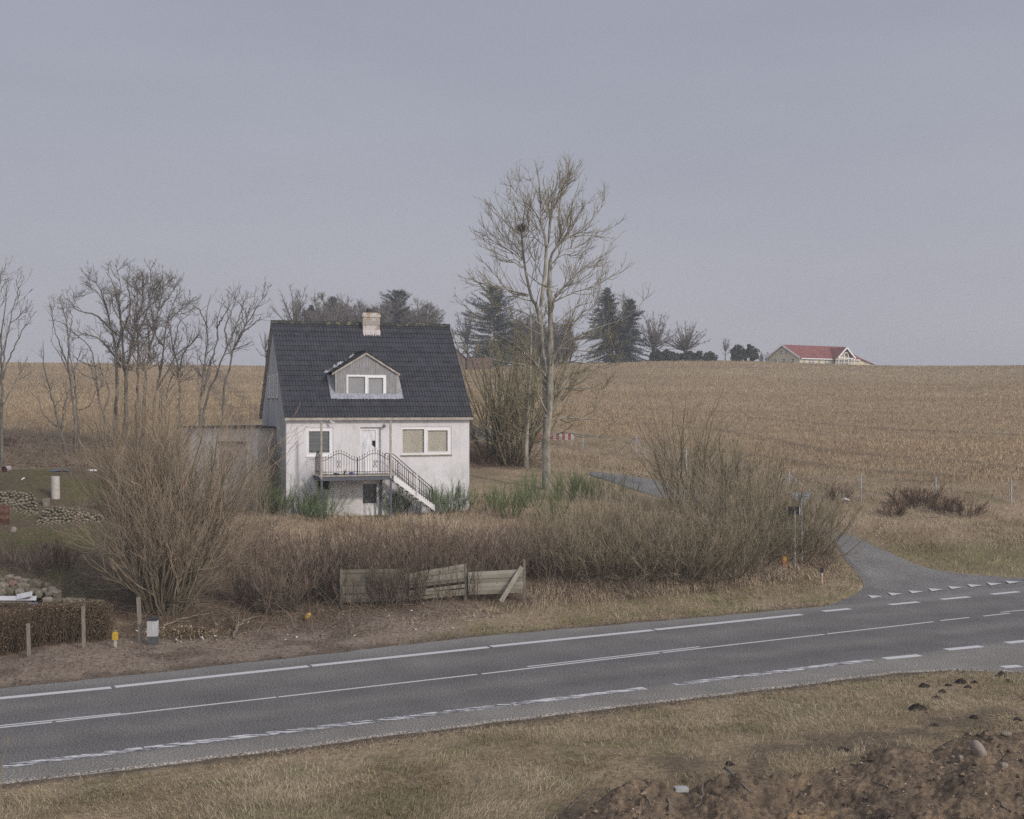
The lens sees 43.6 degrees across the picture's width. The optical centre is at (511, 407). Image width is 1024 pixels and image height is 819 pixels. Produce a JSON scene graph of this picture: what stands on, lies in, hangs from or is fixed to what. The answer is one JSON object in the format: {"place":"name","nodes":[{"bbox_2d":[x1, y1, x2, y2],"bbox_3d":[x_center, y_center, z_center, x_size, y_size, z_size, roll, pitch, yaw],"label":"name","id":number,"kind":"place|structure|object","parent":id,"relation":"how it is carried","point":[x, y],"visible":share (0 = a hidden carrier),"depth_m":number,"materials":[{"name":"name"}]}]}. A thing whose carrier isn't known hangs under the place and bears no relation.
{"place":"outdoors","nodes":[
{"label":"outdoors","id":0,"kind":"place"},
{"bbox_2d":[0,361,1023,818],"bbox_3d":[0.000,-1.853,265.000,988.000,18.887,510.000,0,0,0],"label":"ground","id":1,"kind":"structure","parent":0,"point":[40,485],"depth_m":46.32,"materials":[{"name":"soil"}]},
{"bbox_2d":[0,255,36,466],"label":"bare tree","id":2,"kind":"object","parent":1,"relation":"on","point":[1,400],"visible":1,"depth_m":69.96,"materials":[{"name":"brown plant"}]},
{"bbox_2d":[7,544,55,577],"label":"garden shrub","id":3,"kind":"object","parent":1,"relation":"on","point":[40,565],"visible":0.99,"depth_m":46.27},
{"bbox_2d":[29,532,80,570],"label":"garden shrub","id":4,"kind":"object","parent":1,"relation":"on","point":[60,552],"visible":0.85,"depth_m":47.91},
{"bbox_2d":[28,341,86,454],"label":"bare tree","id":5,"kind":"object","parent":1,"relation":"on","point":[60,431],"visible":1,"depth_m":79.90,"materials":[{"name":"brown plant"}]},
{"bbox_2d":[0,597,123,654],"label":"beech hedge","id":6,"kind":"object","parent":1,"relation":"on","point":[15,631],"visible":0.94,"depth_m":38.89,"materials":[{"name":"brown plant"}]},
{"bbox_2d":[44,293,87,451],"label":"bare tree","id":7,"kind":"object","parent":1,"relation":"on","point":[68,372],"visible":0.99,"depth_m":81.73,"materials":[{"name":"brown plant"}]},
{"bbox_2d":[50,310,117,449],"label":"bare tree","id":8,"kind":"object","parent":1,"relation":"on","point":[97,378],"visible":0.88,"depth_m":83.27,"materials":[{"name":"brown plant"}]},
{"bbox_2d":[49,262,134,446],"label":"bare tree","id":9,"kind":"object","parent":1,"relation":"on","point":[110,326],"visible":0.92,"depth_m":84.89,"materials":[{"name":"brown plant"}]},
{"bbox_2d":[101,257,148,443],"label":"bare tree","id":10,"kind":"object","parent":1,"relation":"on","point":[114,304],"visible":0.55,"depth_m":86.03,"materials":[{"name":"brown plant"}]},
{"bbox_2d":[102,268,171,449],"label":"bare tree","id":11,"kind":"object","parent":1,"relation":"on","point":[128,359],"visible":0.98,"depth_m":83.72,"materials":[{"name":"brown plant"}]},
{"bbox_2d":[115,259,178,444],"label":"bare tree","id":12,"kind":"object","parent":1,"relation":"on","point":[150,291],"visible":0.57,"depth_m":87.08,"materials":[{"name":"brown plant"}]},
{"bbox_2d":[120,264,183,448],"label":"bare tree","id":13,"kind":"object","parent":1,"relation":"on","point":[153,329],"visible":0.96,"depth_m":83.99,"materials":[{"name":"brown plant"}]},
{"bbox_2d":[146,617,158,644],"bbox_3d":[-11.078,6.924,39.477,0.322,0.874,0.270,0,0,0],"label":"utility cabinet","id":14,"kind":"object","parent":1,"relation":"on","point":[152,630],"visible":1,"depth_m":39.36,"materials":[{"name":"white metal"}]},
{"bbox_2d":[150,280,201,430],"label":"bare tree","id":15,"kind":"object","parent":1,"relation":"on","point":[182,308],"visible":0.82,"depth_m":87.74,"materials":[{"name":"brown plant"}]},
{"bbox_2d":[47,341,311,615],"bbox_3d":[-11.499,2.456,44.264,9.465,9.515,8.636,0,0,27],"label":"willow bush","id":16,"kind":"object","parent":1,"relation":"on","point":[166,515],"visible":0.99,"depth_m":43.97,"materials":[{"name":"plant"}]},
{"bbox_2d":[156,304,209,453],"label":"bare tree","id":17,"kind":"object","parent":1,"relation":"on","point":[173,346],"visible":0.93,"depth_m":82.94,"materials":[{"name":"brown plant"}]},
{"bbox_2d":[115,625,258,643],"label":"wood chips","id":18,"kind":"object","parent":1,"relation":"on","point":[187,631],"visible":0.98,"depth_m":40.76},
{"bbox_2d":[181,288,240,425],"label":"bare tree","id":19,"kind":"object","parent":1,"relation":"on","point":[204,370],"visible":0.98,"depth_m":80.16,"materials":[{"name":"brown plant"}]},
{"bbox_2d":[183,425,275,509],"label":"garage","id":20,"kind":"structure","parent":1,"relation":"on","point":[262,431],"depth_m":62.86,"materials":[{"name":"concrete"}]},
{"bbox_2d":[219,443,245,508],"bbox_3d":[-13.714,3.473,62.929,1.844,3.455,0.060,0,0,31],"label":"door","id":21,"kind":"structure","parent":20,"relation":"in","point":[241,444],"depth_m":62.81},
{"bbox_2d":[201,280,263,425],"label":"bare tree","id":22,"kind":"object","parent":1,"relation":"on","point":[213,382],"visible":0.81,"depth_m":81.23,"materials":[{"name":"brown plant"}]},
{"bbox_2d":[219,282,272,424],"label":"bare tree","id":23,"kind":"object","parent":1,"relation":"on","point":[236,343],"visible":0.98,"depth_m":78.94,"materials":[{"name":"brown plant"}]},
{"bbox_2d":[233,450,279,516],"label":"bare bush","id":24,"kind":"object","parent":1,"relation":"on","point":[252,502],"visible":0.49,"depth_m":59.46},
{"bbox_2d":[216,541,299,608],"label":"hedge shrub","id":25,"kind":"object","parent":1,"relation":"on","point":[240,578],"visible":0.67,"depth_m":45.95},
{"bbox_2d":[249,430,281,512],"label":"bare bush","id":26,"kind":"object","parent":1,"relation":"on","point":[277,485],"visible":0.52,"depth_m":61.44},
{"bbox_2d":[237,470,299,516],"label":"broom bush","id":27,"kind":"object","parent":1,"relation":"on","point":[274,497],"visible":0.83,"depth_m":58.98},
{"bbox_2d":[251,549,321,616],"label":"hedge shrub","id":28,"kind":"object","parent":1,"relation":"on","point":[278,594],"visible":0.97,"depth_m":44.64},
{"bbox_2d":[268,283,306,320],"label":"bare tree","id":29,"kind":"object","parent":1,"relation":"on","point":[297,311],"visible":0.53,"depth_m":284.12,"materials":[{"name":"grey plant"}]},
{"bbox_2d":[260,527,342,604],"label":"hedge shrub","id":30,"kind":"object","parent":1,"relation":"on","point":[307,571],"visible":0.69,"depth_m":46.20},
{"bbox_2d":[299,492,335,521],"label":"broom bush","id":31,"kind":"object","parent":1,"relation":"on","point":[307,508],"visible":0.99,"depth_m":57.69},
{"bbox_2d":[266,518,375,602],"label":"hedge shrub","id":32,"kind":"object","parent":1,"relation":"on","point":[330,565],"visible":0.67,"depth_m":46.36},
{"bbox_2d":[302,473,354,517],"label":"broom bush","id":33,"kind":"object","parent":1,"relation":"on","point":[326,495],"visible":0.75,"depth_m":59.36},
{"bbox_2d":[299,292,357,321],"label":"bare tree","id":34,"kind":"object","parent":1,"relation":"on","point":[317,315],"visible":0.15,"depth_m":283.09,"materials":[{"name":"grey plant"}]},
{"bbox_2d":[309,511,403,594],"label":"hedge shrub","id":35,"kind":"object","parent":1,"relation":"on","point":[356,545],"visible":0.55,"depth_m":46.75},
{"bbox_2d":[259,308,472,517],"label":"white house","id":36,"kind":"structure","parent":1,"relation":"on","point":[384,405],"depth_m":62.08,"materials":[{"name":"paint"}]},
{"bbox_2d":[306,428,332,456],"bbox_3d":[-9.093,1.660,60.549,1.349,1.393,0.130,0,0,-19],"label":"window","id":37,"kind":"structure","parent":36,"relation":"in","point":[313,434],"depth_m":60.58,"materials":[{"name":"white paint"}]},
{"bbox_2d":[346,375,385,393],"bbox_3d":[-7.056,-1.056,61.963,1.957,1.027,0.112,0,0,-19],"label":"window","id":38,"kind":"structure","parent":36,"relation":"in","point":[365,384],"depth_m":61.94,"materials":[{"name":"white paint"}]},
{"bbox_2d":[360,427,379,470],"bbox_3d":[-6.816,2.027,61.438,0.994,2.157,0.132,0,0,-19],"label":"door","id":39,"kind":"structure","parent":36,"relation":"in","point":[369,436],"depth_m":61.46,"materials":[{"name":"white paint"}]},
{"bbox_2d":[361,480,379,515],"bbox_3d":[-6.796,4.382,61.423,0.910,1.738,0.133,0,0,-19],"label":"door","id":40,"kind":"structure","parent":36,"relation":"in","point":[369,494],"depth_m":61.44,"materials":[{"name":"white paint"}]},
{"bbox_2d":[401,427,451,455],"bbox_3d":[-4.170,1.653,62.258,2.589,1.423,0.196,0,0,-19],"label":"window","id":41,"kind":"structure","parent":36,"relation":"in","point":[415,441],"depth_m":62.26,"materials":[{"name":"white paint"}]},
{"bbox_2d":[332,562,406,610],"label":"hedge shrub","id":42,"kind":"object","parent":1,"relation":"on","point":[369,585],"visible":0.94,"depth_m":45.06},
{"bbox_2d":[355,297,401,322],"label":"bare tree","id":43,"kind":"object","parent":1,"relation":"on","point":[389,317],"visible":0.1,"depth_m":284.19,"materials":[{"name":"grey plant"}]},
{"bbox_2d":[346,528,422,589],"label":"hedge shrub","id":44,"kind":"object","parent":1,"relation":"on","point":[382,561],"visible":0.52,"depth_m":46.59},
{"bbox_2d":[356,288,420,322],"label":"spruce tree","id":45,"kind":"object","parent":1,"relation":"on","point":[393,293],"visible":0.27,"depth_m":289.45,"materials":[{"name":"green plant"}]},
{"bbox_2d":[367,550,432,607],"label":"hedge shrub","id":46,"kind":"object","parent":1,"relation":"on","point":[399,579],"visible":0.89,"depth_m":45.44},
{"bbox_2d":[369,513,459,590],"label":"hedge shrub","id":47,"kind":"object","parent":1,"relation":"on","point":[421,553],"visible":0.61,"depth_m":46.97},
{"bbox_2d":[378,542,452,606],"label":"hedge shrub","id":48,"kind":"object","parent":1,"relation":"on","point":[417,586],"visible":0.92,"depth_m":45.45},
{"bbox_2d":[390,295,445,323],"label":"bare tree","id":49,"kind":"object","parent":1,"relation":"on","point":[424,317],"visible":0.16,"depth_m":287.96,"materials":[{"name":"grey plant"}]},
{"bbox_2d":[381,500,459,590],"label":"hedge shrub","id":50,"kind":"object","parent":1,"relation":"on","point":[419,535],"visible":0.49,"depth_m":47.71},
{"bbox_2d":[0,406,850,641],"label":"undergrowth","id":51,"kind":"object","parent":1,"relation":"on","point":[300,606],"visible":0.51,"depth_m":48.05,"materials":[{"name":"plant"}]},
{"bbox_2d":[340,559,525,607],"bbox_3d":[-2.795,6.385,46.138,6.773,1.621,0.224,0,0,-12],"label":"board fence","id":52,"kind":"object","parent":1,"relation":"on","point":[503,579],"visible":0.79,"depth_m":46.16,"materials":[{"name":"wood"}]},
{"bbox_2d":[411,514,493,586],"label":"hedge shrub","id":53,"kind":"object","parent":1,"relation":"on","point":[466,552],"visible":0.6,"depth_m":47.92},
{"bbox_2d":[435,478,472,513],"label":"broom bush","id":54,"kind":"object","parent":1,"relation":"on","point":[451,497],"visible":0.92,"depth_m":61.85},
{"bbox_2d":[425,549,488,601],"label":"hedge shrub","id":55,"kind":"object","parent":1,"relation":"on","point":[472,577],"visible":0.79,"depth_m":46.13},
{"bbox_2d":[455,348,492,369],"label":"barn","id":56,"kind":"structure","parent":1,"relation":"on","point":[468,360],"depth_m":264.00,"materials":[{"name":"brick"}]},
{"bbox_2d":[444,518,525,586],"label":"hedge shrub","id":57,"kind":"object","parent":1,"relation":"on","point":[491,556],"visible":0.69,"depth_m":48.69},
{"bbox_2d":[469,340,511,366],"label":"evergreen shrub","id":58,"kind":"object","parent":1,"relation":"on","point":[493,352],"visible":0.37,"depth_m":281.78,"materials":[{"name":"green plant"}]},
{"bbox_2d":[459,516,539,578],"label":"hedge shrub","id":59,"kind":"object","parent":1,"relation":"on","point":[508,546],"visible":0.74,"depth_m":49.15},
{"bbox_2d":[451,283,554,366],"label":"spruce tree","id":60,"kind":"object","parent":1,"relation":"on","point":[501,325],"visible":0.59,"depth_m":284.00,"materials":[{"name":"green plant"}]},
{"bbox_2d":[440,323,567,465],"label":"hazel tree","id":61,"kind":"object","parent":1,"relation":"on","point":[508,417],"visible":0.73,"depth_m":81.48,"materials":[{"name":"plant"}]},
{"bbox_2d":[466,337,545,462],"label":"hazel tree","id":62,"kind":"object","parent":1,"relation":"on","point":[474,438],"visible":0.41,"depth_m":83.27,"materials":[{"name":"plant"}]},
{"bbox_2d":[490,469,530,518],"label":"broom bush","id":63,"kind":"object","parent":1,"relation":"on","point":[514,502],"visible":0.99,"depth_m":59.49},
{"bbox_2d":[0,360,1023,482],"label":"stubble","id":64,"kind":"object","parent":1,"relation":"on","point":[868,444],"visible":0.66,"depth_m":143.02,"materials":[{"name":"plant"}]},
{"bbox_2d":[481,510,559,581],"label":"hedge shrub","id":65,"kind":"object","parent":1,"relation":"on","point":[537,561],"visible":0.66,"depth_m":49.82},
{"bbox_2d":[461,332,584,463],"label":"hazel tree","id":66,"kind":"object","parent":1,"relation":"on","point":[533,435],"visible":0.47,"depth_m":82.78,"materials":[{"name":"plant"}]},
{"bbox_2d":[502,312,547,365],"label":"bare tree","id":67,"kind":"object","parent":1,"relation":"on","point":[535,329],"visible":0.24,"depth_m":287.44,"materials":[{"name":"brown plant"}]},
{"bbox_2d":[503,466,551,507],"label":"broom bush","id":68,"kind":"object","parent":1,"relation":"on","point":[534,485],"visible":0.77,"depth_m":63.92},
{"bbox_2d":[517,299,541,467],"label":"bare tree","id":69,"kind":"object","parent":1,"relation":"on","point":[526,459],"visible":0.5,"depth_m":81.14,"materials":[{"name":"grey plant"}]},
{"bbox_2d":[452,149,649,489],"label":"ash tree","id":70,"kind":"object","parent":1,"relation":"on","point":[547,384],"visible":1,"depth_m":71.94,"materials":[{"name":"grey plant"}]},
{"bbox_2d":[490,495,612,584],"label":"thicket bush","id":71,"kind":"object","parent":1,"relation":"on","point":[554,546],"visible":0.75,"depth_m":50.04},
{"bbox_2d":[527,482,575,520],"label":"broom bush","id":72,"kind":"object","parent":1,"relation":"on","point":[560,503],"visible":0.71,"depth_m":59.52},
{"bbox_2d":[538,315,579,364],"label":"bare tree","id":73,"kind":"object","parent":1,"relation":"on","point":[559,336],"visible":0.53,"depth_m":288.42,"materials":[{"name":"brown plant"}]},
{"bbox_2d":[546,463,587,500],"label":"broom bush","id":74,"kind":"object","parent":1,"relation":"on","point":[558,480],"visible":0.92,"depth_m":67.38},
{"bbox_2d":[521,482,618,550],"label":"thicket bush","id":75,"kind":"object","parent":1,"relation":"on","point":[546,514],"visible":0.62,"depth_m":54.73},
{"bbox_2d":[513,490,651,586],"bbox_3d":[2.568,5.059,50.311,5.143,3.874,4.418,0,0,-29],"label":"thicket bush","id":76,"kind":"object","parent":1,"relation":"on","point":[563,547],"visible":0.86,"depth_m":50.07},
{"bbox_2d":[556,484,642,548],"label":"thicket bush","id":77,"kind":"object","parent":1,"relation":"on","point":[595,528],"visible":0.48,"depth_m":54.90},
{"bbox_2d":[574,287,630,362],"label":"spruce tree","id":78,"kind":"object","parent":1,"relation":"on","point":[604,300],"visible":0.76,"depth_m":285.55,"materials":[{"name":"green plant"}]},
{"bbox_2d":[589,291,644,361],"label":"bare tree","id":79,"kind":"object","parent":1,"relation":"on","point":[623,309],"visible":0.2,"depth_m":291.19,"materials":[{"name":"grey plant"}]},
{"bbox_2d":[213,438,1023,608],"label":"tall grass","id":80,"kind":"structure","parent":1,"relation":"on","point":[476,510],"depth_m":60.03,"materials":[{"name":"plant"}]},
{"bbox_2d":[561,494,693,587],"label":"thicket bush","id":81,"kind":"object","parent":1,"relation":"on","point":[621,556],"visible":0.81,"depth_m":49.90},
{"bbox_2d":[605,299,657,362],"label":"spruce tree","id":82,"kind":"object","parent":1,"relation":"on","point":[629,347],"visible":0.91,"depth_m":283.54,"materials":[{"name":"green plant"}]},
{"bbox_2d":[564,493,711,587],"bbox_3d":[4.717,5.188,50.444,4.966,3.772,5.887,0,0,39],"label":"thicket bush","id":83,"kind":"object","parent":1,"relation":"on","point":[658,558],"visible":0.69,"depth_m":50.26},
{"bbox_2d":[597,479,692,547],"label":"thicket bush","id":84,"kind":"object","parent":1,"relation":"on","point":[638,514],"visible":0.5,"depth_m":54.67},
{"bbox_2d":[631,312,678,352],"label":"bare tree","id":85,"kind":"object","parent":1,"relation":"on","point":[652,334],"visible":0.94,"depth_m":286.71,"materials":[{"name":"grey plant"}]},
{"bbox_2d":[584,490,751,588],"bbox_3d":[6.044,5.168,50.294,6.145,3.948,5.832,0,0,-30],"label":"thicket bush","id":86,"kind":"object","parent":1,"relation":"on","point":[689,561],"visible":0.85,"depth_m":50.02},
{"bbox_2d":[607,357,758,507],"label":"alder tree","id":87,"kind":"object","parent":1,"relation":"on","point":[681,458],"visible":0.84,"depth_m":65.56,"materials":[{"name":"plant"}]},
{"bbox_2d":[660,321,710,352],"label":"bare tree","id":88,"kind":"object","parent":1,"relation":"on","point":[684,344],"visible":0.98,"depth_m":289.05,"materials":[{"name":"grey plant"}]},
{"bbox_2d":[631,467,751,542],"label":"thicket bush","id":89,"kind":"object","parent":1,"relation":"on","point":[679,494],"visible":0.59,"depth_m":55.48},
{"bbox_2d":[646,424,768,518],"bbox_3d":[9.774,3.117,62.622,5.567,4.786,5.824,0,0,37],"label":"alder tree","id":90,"kind":"object","parent":1,"relation":"on","point":[721,466],"visible":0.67,"depth_m":62.76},
{"bbox_2d":[624,492,803,584],"bbox_3d":[8.096,5.207,51.555,7.430,3.790,5.031,0,0,0],"label":"thicket bush","id":91,"kind":"object","parent":1,"relation":"on","point":[720,548],"visible":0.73,"depth_m":51.02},
{"bbox_2d":[674,452,790,543],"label":"thicket bush","id":92,"kind":"object","parent":1,"relation":"on","point":[722,492],"visible":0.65,"depth_m":56.83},
{"bbox_2d":[666,466,811,581],"bbox_3d":[9.160,4.731,52.490,5.760,4.693,5.815,0,0,0],"label":"thicket bush","id":93,"kind":"object","parent":1,"relation":"on","point":[762,542],"visible":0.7,"depth_m":51.93,"materials":[{"name":"plant"}]},
{"bbox_2d":[698,430,804,522],"bbox_3d":[11.535,3.486,61.472,4.782,4.837,4.381,0,0,-43],"label":"alder tree","id":94,"kind":"object","parent":1,"relation":"on","point":[780,465],"visible":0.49,"depth_m":61.35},
{"bbox_2d":[691,447,811,540],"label":"thicket bush","id":95,"kind":"object","parent":1,"relation":"on","point":[774,493],"visible":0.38,"depth_m":59.48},
{"bbox_2d":[695,459,824,566],"bbox_3d":[10.654,4.482,55.169,5.623,4.642,6.813,0,0,0],"label":"thicket bush","id":96,"kind":"object","parent":1,"relation":"on","point":[755,498],"visible":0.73,"depth_m":54.72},
{"bbox_2d":[533,426,1019,503],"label":"field fence","id":97,"kind":"object","parent":1,"relation":"on","point":[789,475],"visible":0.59,"depth_m":72.26,"materials":[{"name":"wood"}]},
{"bbox_2d":[713,463,862,563],"bbox_3d":[12.179,4.543,55.825,6.104,4.532,5.913,0,0,-40],"label":"thicket bush","id":98,"kind":"object","parent":1,"relation":"on","point":[809,507],"visible":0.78,"depth_m":55.42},
{"bbox_2d":[739,461,839,536],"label":"thicket bush","id":99,"kind":"object","parent":1,"relation":"on","point":[806,489],"visible":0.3,"depth_m":61.28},
{"bbox_2d":[574,729,1023,818],"bbox_3d":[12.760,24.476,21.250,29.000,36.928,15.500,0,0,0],"label":"dirt mound","id":100,"kind":"object","parent":1,"relation":"on","point":[963,806],"visible":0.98,"depth_m":21.46,"materials":[{"name":"soil"}]},
{"bbox_2d":[591,730,1023,818],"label":"soil crumbs","id":101,"kind":"object","parent":100,"relation":"on","point":[868,812],"visible":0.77,"depth_m":21.45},
{"bbox_2d":[765,345,874,364],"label":"crest house","id":102,"kind":"structure","parent":1,"relation":"on","point":[813,354],"depth_m":298.37,"materials":[{"name":"white paint"}]},
{"bbox_2d":[776,474,868,537],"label":"thicket bush","id":103,"kind":"object","parent":1,"relation":"on","point":[831,505],"visible":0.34,"depth_m":61.87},
{"bbox_2d":[758,475,887,560],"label":"thicket bush","id":104,"kind":"object","parent":1,"relation":"on","point":[838,536],"visible":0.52,"depth_m":56.96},
{"bbox_2d":[879,485,924,508],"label":"bramble","id":105,"kind":"object","parent":1,"relation":"on","point":[904,498],"visible":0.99,"depth_m":68.91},
{"bbox_2d":[942,494,989,517],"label":"bramble","id":106,"kind":"object","parent":1,"relation":"on","point":[959,506],"visible":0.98,"depth_m":67.03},
{"bbox_2d":[0,587,1023,783],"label":"road","id":107,"kind":"structure","parent":0,"point":[657,675],"depth_m":34.81,"materials":[{"name":"asphalt"}]},
{"bbox_2d":[0,659,873,767],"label":"worn road marking","id":108,"kind":"object","parent":107,"relation":"on","point":[364,721],"visible":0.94,"depth_m":30.33,"materials":[{"name":"paint"}]},
{"bbox_2d":[0,581,1023,727],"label":"road marking","id":109,"kind":"object","parent":107,"relation":"on","point":[427,653],"visible":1,"depth_m":37.70,"materials":[{"name":"paint"}]},
{"bbox_2d":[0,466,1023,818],"bbox_3d":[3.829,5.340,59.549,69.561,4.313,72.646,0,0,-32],"label":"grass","id":110,"kind":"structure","parent":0,"point":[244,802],"depth_m":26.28,"materials":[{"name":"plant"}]},
{"bbox_2d":[0,0,1023,365],"label":"sky","id":111,"kind":"structure","parent":0,"point":[838,173],"materials":[{"name":"grey"}]},
{"bbox_2d":[589,471,1023,606],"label":"side road","id":112,"kind":"structure","parent":0,"point":[882,574],"depth_m":55.37,"materials":[{"name":"asphalt"}]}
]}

